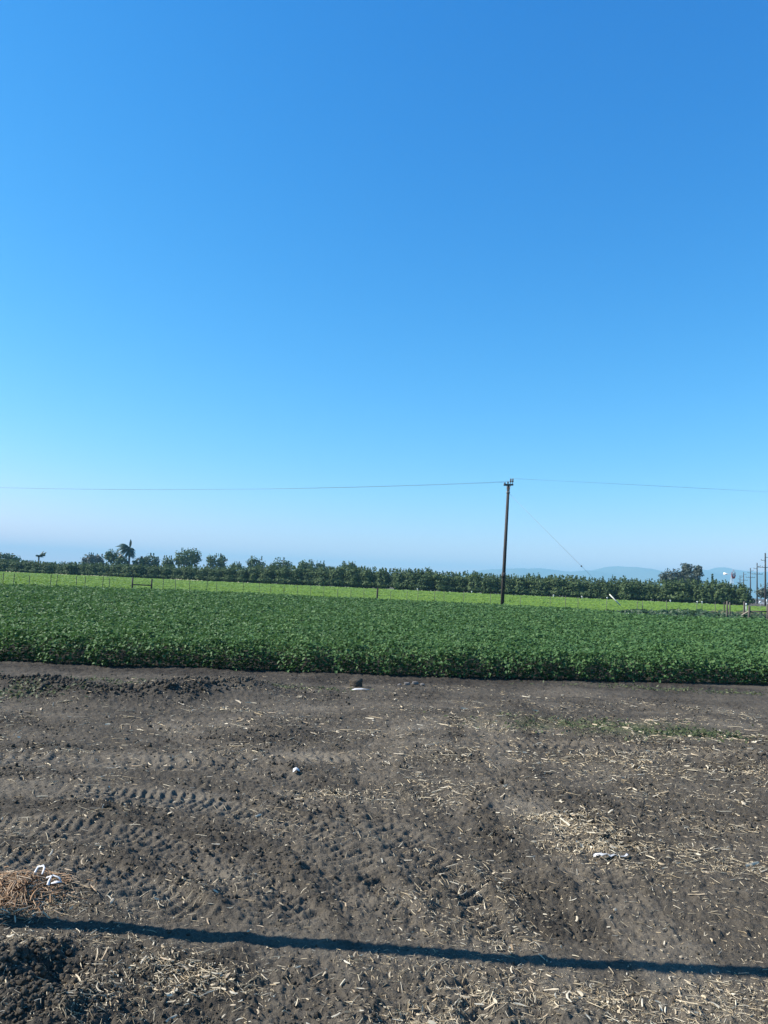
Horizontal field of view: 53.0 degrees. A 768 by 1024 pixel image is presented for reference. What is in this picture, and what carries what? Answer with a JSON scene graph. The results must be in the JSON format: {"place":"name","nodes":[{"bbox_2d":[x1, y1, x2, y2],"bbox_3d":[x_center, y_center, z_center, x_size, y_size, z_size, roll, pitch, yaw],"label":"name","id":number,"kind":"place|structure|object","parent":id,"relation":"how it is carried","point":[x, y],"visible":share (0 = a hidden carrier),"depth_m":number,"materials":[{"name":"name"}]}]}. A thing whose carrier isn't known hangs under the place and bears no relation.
{"place":"outdoors","nodes":[
{"label":"outdoors","id":0,"kind":"place"},
{"bbox_2d":[0,571,765,612],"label":"bright field","id":1,"kind":"structure","parent":0,"point":[320,586],"depth_m":103.41,"materials":[{"name":"plant"}]},
{"bbox_2d":[0,559,14,571],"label":"orchard tree","id":2,"kind":"object","parent":1,"relation":"on","point":[3,565],"visible":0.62,"depth_m":204.21,"materials":[{"name":"green plant"}]},
{"bbox_2d":[5,559,26,571],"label":"orchard tree","id":3,"kind":"object","parent":1,"relation":"on","point":[15,567],"visible":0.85,"depth_m":202.24,"materials":[{"name":"green plant"}]},
{"bbox_2d":[19,560,37,572],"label":"orchard tree","id":4,"kind":"object","parent":1,"relation":"on","point":[26,568],"visible":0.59,"depth_m":201.69,"materials":[{"name":"green plant"}]},
{"bbox_2d":[29,561,48,573],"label":"orchard tree","id":5,"kind":"object","parent":1,"relation":"on","point":[35,566],"visible":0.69,"depth_m":199.96,"materials":[{"name":"green plant"}]},
{"bbox_2d":[38,562,58,573],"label":"orchard tree","id":6,"kind":"object","parent":1,"relation":"on","point":[49,568],"visible":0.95,"depth_m":199.26,"materials":[{"name":"green plant"}]},
{"bbox_2d":[53,563,68,573],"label":"orchard tree","id":7,"kind":"object","parent":1,"relation":"on","point":[59,568],"visible":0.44,"depth_m":198.63,"materials":[{"name":"green plant"}]},
{"bbox_2d":[60,562,80,574],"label":"orchard tree","id":8,"kind":"object","parent":1,"relation":"on","point":[70,569],"visible":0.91,"depth_m":196.97,"materials":[{"name":"green plant"}]},
{"bbox_2d":[74,563,88,574],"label":"orchard tree","id":9,"kind":"object","parent":1,"relation":"on","point":[82,568],"visible":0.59,"depth_m":196.72,"materials":[{"name":"green plant"}]},
{"bbox_2d":[84,563,100,575],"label":"orchard tree","id":10,"kind":"object","parent":1,"relation":"on","point":[91,569],"visible":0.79,"depth_m":195.15,"materials":[{"name":"green plant"}]},
{"bbox_2d":[92,564,113,575],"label":"orchard tree","id":11,"kind":"object","parent":1,"relation":"on","point":[103,570],"visible":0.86,"depth_m":194.46,"materials":[{"name":"green plant"}]},
{"bbox_2d":[105,563,123,576],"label":"orchard tree","id":12,"kind":"object","parent":1,"relation":"on","point":[116,570],"visible":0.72,"depth_m":192.92,"materials":[{"name":"green plant"}]},
{"bbox_2d":[117,564,136,577],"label":"orchard tree","id":13,"kind":"object","parent":1,"relation":"on","point":[127,570],"visible":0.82,"depth_m":190.90,"materials":[{"name":"green plant"}]},
{"bbox_2d":[129,563,151,577],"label":"orchard tree","id":14,"kind":"object","parent":1,"relation":"on","point":[138,571],"visible":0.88,"depth_m":190.04,"materials":[{"name":"green plant"}]},
{"bbox_2d":[142,565,162,578],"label":"orchard tree","id":15,"kind":"object","parent":1,"relation":"on","point":[155,571],"visible":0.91,"depth_m":189.63,"materials":[{"name":"green plant"}]},
{"bbox_2d":[157,564,178,578],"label":"orchard tree","id":16,"kind":"object","parent":1,"relation":"on","point":[166,571],"visible":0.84,"depth_m":188.84,"materials":[{"name":"green plant"}]},
{"bbox_2d":[168,566,187,579],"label":"orchard tree","id":17,"kind":"object","parent":1,"relation":"on","point":[177,572],"visible":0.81,"depth_m":187.44,"materials":[{"name":"green plant"}]},
{"bbox_2d":[180,565,200,579],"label":"orchard tree","id":18,"kind":"object","parent":1,"relation":"on","point":[190,572],"visible":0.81,"depth_m":186.26,"materials":[{"name":"green plant"}]},
{"bbox_2d":[192,566,209,580],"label":"orchard tree","id":19,"kind":"object","parent":1,"relation":"on","point":[202,574],"visible":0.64,"depth_m":185.23,"materials":[{"name":"green plant"}]},
{"bbox_2d":[204,567,225,580],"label":"orchard tree","id":20,"kind":"object","parent":1,"relation":"on","point":[213,574],"visible":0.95,"depth_m":184.07,"materials":[{"name":"green plant"}]},
{"bbox_2d":[218,565,239,581],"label":"orchard tree","id":21,"kind":"object","parent":1,"relation":"on","point":[228,573],"visible":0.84,"depth_m":183.06,"materials":[{"name":"green plant"}]},
{"bbox_2d":[232,566,251,582],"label":"orchard tree","id":22,"kind":"object","parent":1,"relation":"on","point":[241,575],"visible":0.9,"depth_m":181.56,"materials":[{"name":"green plant"}]},
{"bbox_2d":[245,565,264,582],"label":"orchard tree","id":23,"kind":"object","parent":1,"relation":"on","point":[254,574],"visible":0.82,"depth_m":180.86,"materials":[{"name":"green plant"}]},
{"bbox_2d":[256,565,279,583],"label":"orchard tree","id":24,"kind":"object","parent":1,"relation":"on","point":[267,575],"visible":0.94,"depth_m":179.38,"materials":[{"name":"green plant"}]},
{"bbox_2d":[271,564,295,584],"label":"orchard tree","id":25,"kind":"object","parent":1,"relation":"on","point":[281,574],"visible":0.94,"depth_m":178.18,"materials":[{"name":"green plant"}]},
{"bbox_2d":[285,565,306,584],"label":"orchard tree","id":26,"kind":"object","parent":1,"relation":"on","point":[294,576],"visible":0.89,"depth_m":177.80,"materials":[{"name":"green plant"}]},
{"bbox_2d":[301,567,318,585],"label":"orchard tree","id":27,"kind":"object","parent":1,"relation":"on","point":[309,578],"visible":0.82,"depth_m":176.97,"materials":[{"name":"green plant"}]},
{"bbox_2d":[313,566,330,585],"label":"orchard tree","id":28,"kind":"object","parent":1,"relation":"on","point":[322,577],"visible":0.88,"depth_m":175.04,"materials":[{"name":"green plant"}]},
{"bbox_2d":[326,566,346,586],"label":"orchard tree","id":29,"kind":"object","parent":1,"relation":"on","point":[336,575],"visible":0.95,"depth_m":174.28,"materials":[{"name":"green plant"}]},
{"bbox_2d":[340,565,365,587],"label":"orchard tree","id":30,"kind":"object","parent":1,"relation":"on","point":[350,580],"visible":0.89,"depth_m":173.13,"materials":[{"name":"green plant"}]},
{"bbox_2d":[354,567,378,588],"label":"orchard tree","id":31,"kind":"object","parent":1,"relation":"on","point":[367,576],"visible":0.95,"depth_m":172.22,"materials":[{"name":"green plant"}]},
{"bbox_2d":[371,568,391,588],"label":"orchard tree","id":32,"kind":"object","parent":1,"relation":"on","point":[380,577],"visible":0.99,"depth_m":171.23,"materials":[{"name":"green plant"}]},
{"bbox_2d":[388,568,408,589],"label":"orchard tree","id":33,"kind":"object","parent":1,"relation":"on","point":[397,580],"visible":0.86,"depth_m":169.39,"materials":[{"name":"green plant"}]},
{"bbox_2d":[399,568,426,590],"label":"orchard tree","id":34,"kind":"object","parent":1,"relation":"on","point":[412,578],"visible":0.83,"depth_m":168.56,"materials":[{"name":"green plant"}]},
{"bbox_2d":[411,569,435,590],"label":"orchard tree","id":35,"kind":"object","parent":1,"relation":"on","point":[425,582],"visible":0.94,"depth_m":167.58,"materials":[{"name":"green plant"}]},
{"bbox_2d":[417,567,435,590],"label":"orchard tree","id":36,"kind":"object","parent":1,"relation":"on","point":[428,568],"visible":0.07,"depth_m":173.36,"materials":[{"name":"green plant"}]},
{"bbox_2d":[432,571,455,591],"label":"orchard tree","id":37,"kind":"object","parent":1,"relation":"on","point":[443,584],"visible":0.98,"depth_m":166.14,"materials":[{"name":"green plant"}]},
{"bbox_2d":[448,572,468,592],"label":"orchard tree","id":38,"kind":"object","parent":1,"relation":"on","point":[459,584],"visible":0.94,"depth_m":165.48,"materials":[{"name":"green plant"}]},
{"bbox_2d":[464,572,488,592],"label":"orchard tree","id":39,"kind":"object","parent":1,"relation":"on","point":[473,584],"visible":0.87,"depth_m":163.70,"materials":[{"name":"green plant"}]},
{"bbox_2d":[479,573,500,593],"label":"orchard tree","id":40,"kind":"object","parent":1,"relation":"on","point":[490,583],"visible":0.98,"depth_m":162.76,"materials":[{"name":"green plant"}]},
{"bbox_2d":[498,574,518,594],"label":"orchard tree","id":41,"kind":"object","parent":1,"relation":"on","point":[508,584],"visible":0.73,"depth_m":161.79,"materials":[{"name":"green plant"}]},
{"bbox_2d":[510,574,530,595],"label":"orchard tree","id":42,"kind":"object","parent":1,"relation":"on","point":[525,587],"visible":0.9,"depth_m":161.02,"materials":[{"name":"green plant"}]},
{"bbox_2d":[527,576,556,595],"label":"orchard tree","id":43,"kind":"object","parent":1,"relation":"on","point":[539,587],"visible":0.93,"depth_m":159.23,"materials":[{"name":"green plant"}]},
{"bbox_2d":[546,574,572,596],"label":"orchard tree","id":44,"kind":"object","parent":1,"relation":"on","point":[557,584],"visible":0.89,"depth_m":158.65,"materials":[{"name":"green plant"}]},
{"bbox_2d":[561,574,580,595],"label":"orchard tree","id":45,"kind":"object","parent":1,"relation":"on","point":[566,578],"visible":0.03,"depth_m":163.22,"materials":[{"name":"green plant"}]},
{"bbox_2d":[562,575,593,597],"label":"orchard tree","id":46,"kind":"object","parent":1,"relation":"on","point":[576,587],"visible":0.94,"depth_m":157.22,"materials":[{"name":"green plant"}]},
{"bbox_2d":[579,578,604,598],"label":"orchard tree","id":47,"kind":"object","parent":1,"relation":"on","point":[593,589],"visible":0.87,"depth_m":156.55,"materials":[{"name":"green plant"}]},
{"bbox_2d":[596,580,619,599],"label":"orchard tree","id":48,"kind":"object","parent":1,"relation":"on","point":[611,589],"visible":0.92,"depth_m":155.49,"materials":[{"name":"green plant"}]},
{"bbox_2d":[601,574,631,599],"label":"orchard tree","id":49,"kind":"object","parent":1,"relation":"on","point":[614,578],"visible":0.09,"depth_m":160.54,"materials":[{"name":"green plant"}]},
{"bbox_2d":[615,578,643,600],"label":"orchard tree","id":50,"kind":"object","parent":1,"relation":"on","point":[627,590],"visible":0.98,"depth_m":153.60,"materials":[{"name":"green plant"}]},
{"bbox_2d":[631,580,656,600],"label":"orchard tree","id":51,"kind":"object","parent":1,"relation":"on","point":[642,590],"visible":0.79,"depth_m":153.54,"materials":[{"name":"green plant"}]},
{"bbox_2d":[646,579,670,601],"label":"orchard tree","id":52,"kind":"object","parent":1,"relation":"on","point":[654,583],"visible":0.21,"depth_m":158.15,"materials":[{"name":"green plant"}]},
{"bbox_2d":[654,579,681,602],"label":"orchard tree","id":53,"kind":"object","parent":1,"relation":"on","point":[664,591],"visible":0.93,"depth_m":152.36,"materials":[{"name":"green plant"}]},
{"bbox_2d":[666,577,699,602],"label":"orchard tree","id":54,"kind":"object","parent":1,"relation":"on","point":[684,590],"visible":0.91,"depth_m":151.16,"materials":[{"name":"green plant"}]},
{"bbox_2d":[692,581,718,603],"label":"orchard tree","id":55,"kind":"object","parent":1,"relation":"on","point":[702,594],"visible":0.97,"depth_m":149.62,"materials":[{"name":"green plant"}]},
{"bbox_2d":[695,578,719,603],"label":"orchard tree","id":56,"kind":"object","parent":1,"relation":"on","point":[706,581],"visible":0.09,"depth_m":155.90,"materials":[{"name":"green plant"}]},
{"bbox_2d":[709,579,736,604],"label":"orchard tree","id":57,"kind":"object","parent":1,"relation":"on","point":[721,592],"visible":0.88,"depth_m":148.48,"materials":[{"name":"green plant"}]},
{"bbox_2d":[728,582,755,604],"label":"orchard tree","id":58,"kind":"object","parent":1,"relation":"on","point":[742,594],"visible":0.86,"depth_m":147.86,"materials":[{"name":"green plant"}]},
{"bbox_2d":[1,639,764,683],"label":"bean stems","id":59,"kind":"object","parent":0,"point":[377,663],"visible":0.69,"depth_m":14.23,"materials":[{"name":"green plant"}]},
{"bbox_2d":[0,573,767,1023],"bbox_3d":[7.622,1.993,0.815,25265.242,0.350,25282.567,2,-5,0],"label":"ground","id":60,"kind":"structure","parent":0,"point":[642,907],"depth_m":5.05,"materials":[{"name":"soil"}]},
{"bbox_2d":[0,552,21,561],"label":"broadleaf tree","id":61,"kind":"object","parent":60,"relation":"on","point":[4,556],"visible":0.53,"depth_m":267.81,"materials":[{"name":"green plant"}]},
{"bbox_2d":[0,866,101,924],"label":"straw heap","id":62,"kind":"object","parent":60,"relation":"on","point":[9,880],"visible":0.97,"depth_m":3.88,"materials":[{"name":"brown plant"}]},
{"bbox_2d":[34,864,45,873],"bbox_3d":[-1.807,1.880,4.056,0.049,0.034,0.103,3,-5,-6],"label":"plastic scrap","id":63,"kind":"object","parent":62,"relation":"on","point":[38,866],"visible":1,"depth_m":4.04,"materials":[{"name":"white plastic"}]},
{"bbox_2d":[46,875,61,884],"bbox_3d":[-1.696,1.888,3.953,0.074,0.032,0.085,5,-6,-24],"label":"plastic scrap","id":64,"kind":"object","parent":62,"relation":"on","point":[54,882],"visible":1,"depth_m":3.94,"materials":[{"name":"white plastic"}]},
{"bbox_2d":[81,552,97,564],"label":"broadleaf tree","id":65,"kind":"object","parent":60,"relation":"on","point":[91,559],"visible":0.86,"depth_m":327.79,"materials":[{"name":"green plant"}]},
{"bbox_2d":[95,553,104,563],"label":"broadleaf tree","id":66,"kind":"object","parent":60,"relation":"on","point":[99,557],"visible":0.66,"depth_m":332.90,"materials":[{"name":"green plant"}]},
{"bbox_2d":[103,549,120,565],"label":"broadleaf tree","id":67,"kind":"object","parent":60,"relation":"on","point":[109,556],"visible":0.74,"depth_m":282.38,"materials":[{"name":"green plant"}]},
{"bbox_2d":[114,555,127,565],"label":"broadleaf tree","id":68,"kind":"object","parent":60,"relation":"on","point":[120,559],"visible":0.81,"depth_m":277.59,"materials":[{"name":"green plant"}]},
{"bbox_2d":[116,540,135,564],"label":"palm tree","id":69,"kind":"object","parent":60,"relation":"on","point":[128,550],"visible":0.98,"depth_m":278.87,"materials":[{"name":"green plant"}]},
{"bbox_2d":[132,556,144,565],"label":"broadleaf tree","id":70,"kind":"object","parent":60,"relation":"on","point":[140,561],"visible":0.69,"depth_m":278.32,"materials":[{"name":"green plant"}]},
{"bbox_2d":[131,578,152,588],"bbox_3d":[-17.094,5.371,54.271,1.471,1.494,0.119,2,-5,0],"label":"fence brace","id":71,"kind":"object","parent":60,"relation":"on","point":[132,584],"visible":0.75,"depth_m":54.26,"materials":[{"name":"brown wood"}]},
{"bbox_2d":[143,553,161,566],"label":"broadleaf tree","id":72,"kind":"object","parent":60,"relation":"on","point":[148,561],"visible":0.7,"depth_m":282.72,"materials":[{"name":"green plant"}]},
{"bbox_2d":[161,555,174,567],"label":"broadleaf tree","id":73,"kind":"object","parent":60,"relation":"on","point":[167,561],"visible":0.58,"depth_m":273.55,"materials":[{"name":"green plant"}]},
{"bbox_2d":[173,547,201,567],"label":"broadleaf tree","id":74,"kind":"object","parent":60,"relation":"on","point":[189,559],"visible":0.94,"depth_m":288.87,"materials":[{"name":"green plant"}]},
{"bbox_2d":[206,553,227,568],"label":"broadleaf tree","id":75,"kind":"object","parent":60,"relation":"on","point":[214,561],"visible":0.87,"depth_m":287.87,"materials":[{"name":"green plant"}]},
{"bbox_2d":[246,556,265,568],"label":"broadleaf tree","id":76,"kind":"object","parent":60,"relation":"on","point":[251,562],"visible":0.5,"depth_m":282.78,"materials":[{"name":"green plant"}]},
{"bbox_2d":[272,557,292,569],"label":"broadleaf tree","id":77,"kind":"object","parent":60,"relation":"on","point":[285,562],"visible":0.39,"depth_m":283.31,"materials":[{"name":"green plant"}]},
{"bbox_2d":[298,559,314,570],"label":"broadleaf tree","id":78,"kind":"object","parent":60,"relation":"on","point":[303,564],"visible":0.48,"depth_m":277.62,"materials":[{"name":"green plant"}]},
{"bbox_2d":[314,560,325,570],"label":"broadleaf tree","id":79,"kind":"object","parent":60,"relation":"on","point":[323,564],"visible":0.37,"depth_m":278.40,"materials":[{"name":"green plant"}]},
{"bbox_2d":[335,561,357,570],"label":"broadleaf tree","id":80,"kind":"object","parent":60,"relation":"on","point":[344,564],"visible":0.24,"depth_m":268.67,"materials":[{"name":"green plant"}]},
{"bbox_2d":[349,677,362,686],"bbox_3d":[-0.456,2.758,12.416,0.230,0.179,0.156,2,-5,0],"label":"earth lump","id":81,"kind":"object","parent":60,"relation":"on","point":[356,682],"visible":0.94,"depth_m":12.37,"materials":[{"name":"soil"}]},
{"bbox_2d":[2,573,716,610],"bbox_3d":[-3.045,6.002,55.272,55.132,1.418,0.075,2,-5,0],"label":"wire fence","id":82,"kind":"object","parent":60,"relation":"on","point":[354,590],"visible":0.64,"depth_m":55.28,"materials":[{"name":"metal"}]},
{"bbox_2d":[0,672,767,1023],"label":"soil clods","id":83,"kind":"object","parent":60,"relation":"on","point":[12,956],"visible":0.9,"depth_m":4.48,"materials":[{"name":"soil"}]},
{"bbox_2d":[0,671,767,743],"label":"sprouting weeds","id":84,"kind":"object","parent":60,"relation":"on","point":[696,733],"visible":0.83,"depth_m":9.82,"materials":[{"name":"green plant"}]},
{"bbox_2d":[0,582,767,684],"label":"bean crop","id":85,"kind":"object","parent":60,"relation":"on","point":[105,615],"visible":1,"depth_m":17.66,"materials":[{"name":"green plant"}]},
{"bbox_2d":[0,674,767,1023],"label":"straw litter","id":86,"kind":"object","parent":60,"relation":"on","point":[554,1000],"visible":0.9,"depth_m":4.54,"materials":[{"name":"beige plant"}]},
{"bbox_2d":[500,478,513,603],"bbox_3d":[8.385,2.361,53.097,0.434,9.647,1.752,-1,-6,32],"label":"utility pole","id":87,"kind":"object","parent":60,"relation":"on","point":[503,575],"visible":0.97,"depth_m":52.96,"materials":[{"name":"brown wood"}]},
{"bbox_2d":[38,482,501,489],"bbox_3d":[-32.794,-2.766,58.932,83.107,1.645,0.014,2,-5,9],"label":"overhead wire","id":88,"kind":"object","parent":87,"relation":"attached to","point":[215,489],"visible":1,"depth_m":56.10,"materials":[{"name":"metal"}]},
{"bbox_2d":[36,481,507,489],"bbox_3d":[-32.821,-2.845,58.885,83.595,1.793,0.014,2,-5,8],"label":"overhead wire","id":89,"kind":"object","parent":87,"relation":"attached to","point":[332,487],"visible":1,"depth_m":54.56,"materials":[{"name":"metal"}]},
{"bbox_2d":[594,853,628,856],"bbox_3d":[1.441,2.182,4.897,0.220,0.036,0.067,2,-5,0],"label":"plastic scrap","id":90,"kind":"object","parent":60,"relation":"on","point":[610,855],"visible":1,"depth_m":4.89,"materials":[{"name":"white plastic"}]},
{"bbox_2d":[658,568,683,583],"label":"eucalyptus tree","id":91,"kind":"object","parent":60,"relation":"on","point":[665,575],"visible":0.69,"depth_m":249.19,"materials":[{"name":"green plant"}]},
{"bbox_2d":[594,608,765,618],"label":"fence weeds","id":92,"kind":"object","parent":60,"relation":"on","point":[677,612],"visible":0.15,"depth_m":49.29,"materials":[{"name":"green plant"}]},
{"bbox_2d":[677,563,692,581],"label":"eucalyptus tree","id":93,"kind":"object","parent":60,"relation":"on","point":[686,568],"visible":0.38,"depth_m":248.85,"materials":[{"name":"green plant"}]},
{"bbox_2d":[684,565,703,584],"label":"eucalyptus tree","id":94,"kind":"object","parent":60,"relation":"on","point":[696,573],"visible":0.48,"depth_m":244.82,"materials":[{"name":"green plant"}]},
{"bbox_2d":[723,570,735,583],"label":"farm windmill","id":95,"kind":"object","parent":60,"relation":"on","point":[733,576],"visible":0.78,"depth_m":224.62,"materials":[{"name":"metal"}]},
{"bbox_2d":[742,604,767,619],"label":"corner brace","id":96,"kind":"object","parent":60,"relation":"on","point":[749,609],"visible":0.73,"depth_m":45.60,"materials":[{"name":"grey wood"}]},
{"bbox_2d":[754,563,760,603],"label":"power pole","id":97,"kind":"object","parent":60,"relation":"on","point":[757,583],"visible":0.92,"depth_m":231.37,"materials":[{"name":"brown wood"}]},
{"bbox_2d":[754,583,767,604],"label":"broadleaf tree","id":98,"kind":"object","parent":60,"relation":"on","point":[760,592],"visible":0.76,"depth_m":198.90,"materials":[{"name":"green plant"}]},
{"bbox_2d":[758,553,767,605],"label":"power pole","id":99,"kind":"object","parent":60,"relation":"on","point":[765,567],"visible":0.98,"depth_m":177.57,"materials":[{"name":"brown wood"}]},
{"bbox_2d":[0,0,767,574],"label":"sky","id":100,"kind":"structure","parent":0,"point":[251,250],"materials":[{"name":"blue"}]},
{"bbox_2d":[447,566,767,598],"bbox_3d":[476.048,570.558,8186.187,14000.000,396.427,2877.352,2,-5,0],"label":"hills","id":101,"kind":"structure","parent":0,"point":[629,573],"depth_m":7521.23,"materials":[{"name":"blue"}]},
{"bbox_2d":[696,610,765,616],"bbox_3d":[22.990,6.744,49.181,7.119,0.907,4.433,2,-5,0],"label":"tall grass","id":102,"kind":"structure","parent":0,"point":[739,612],"depth_m":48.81,"materials":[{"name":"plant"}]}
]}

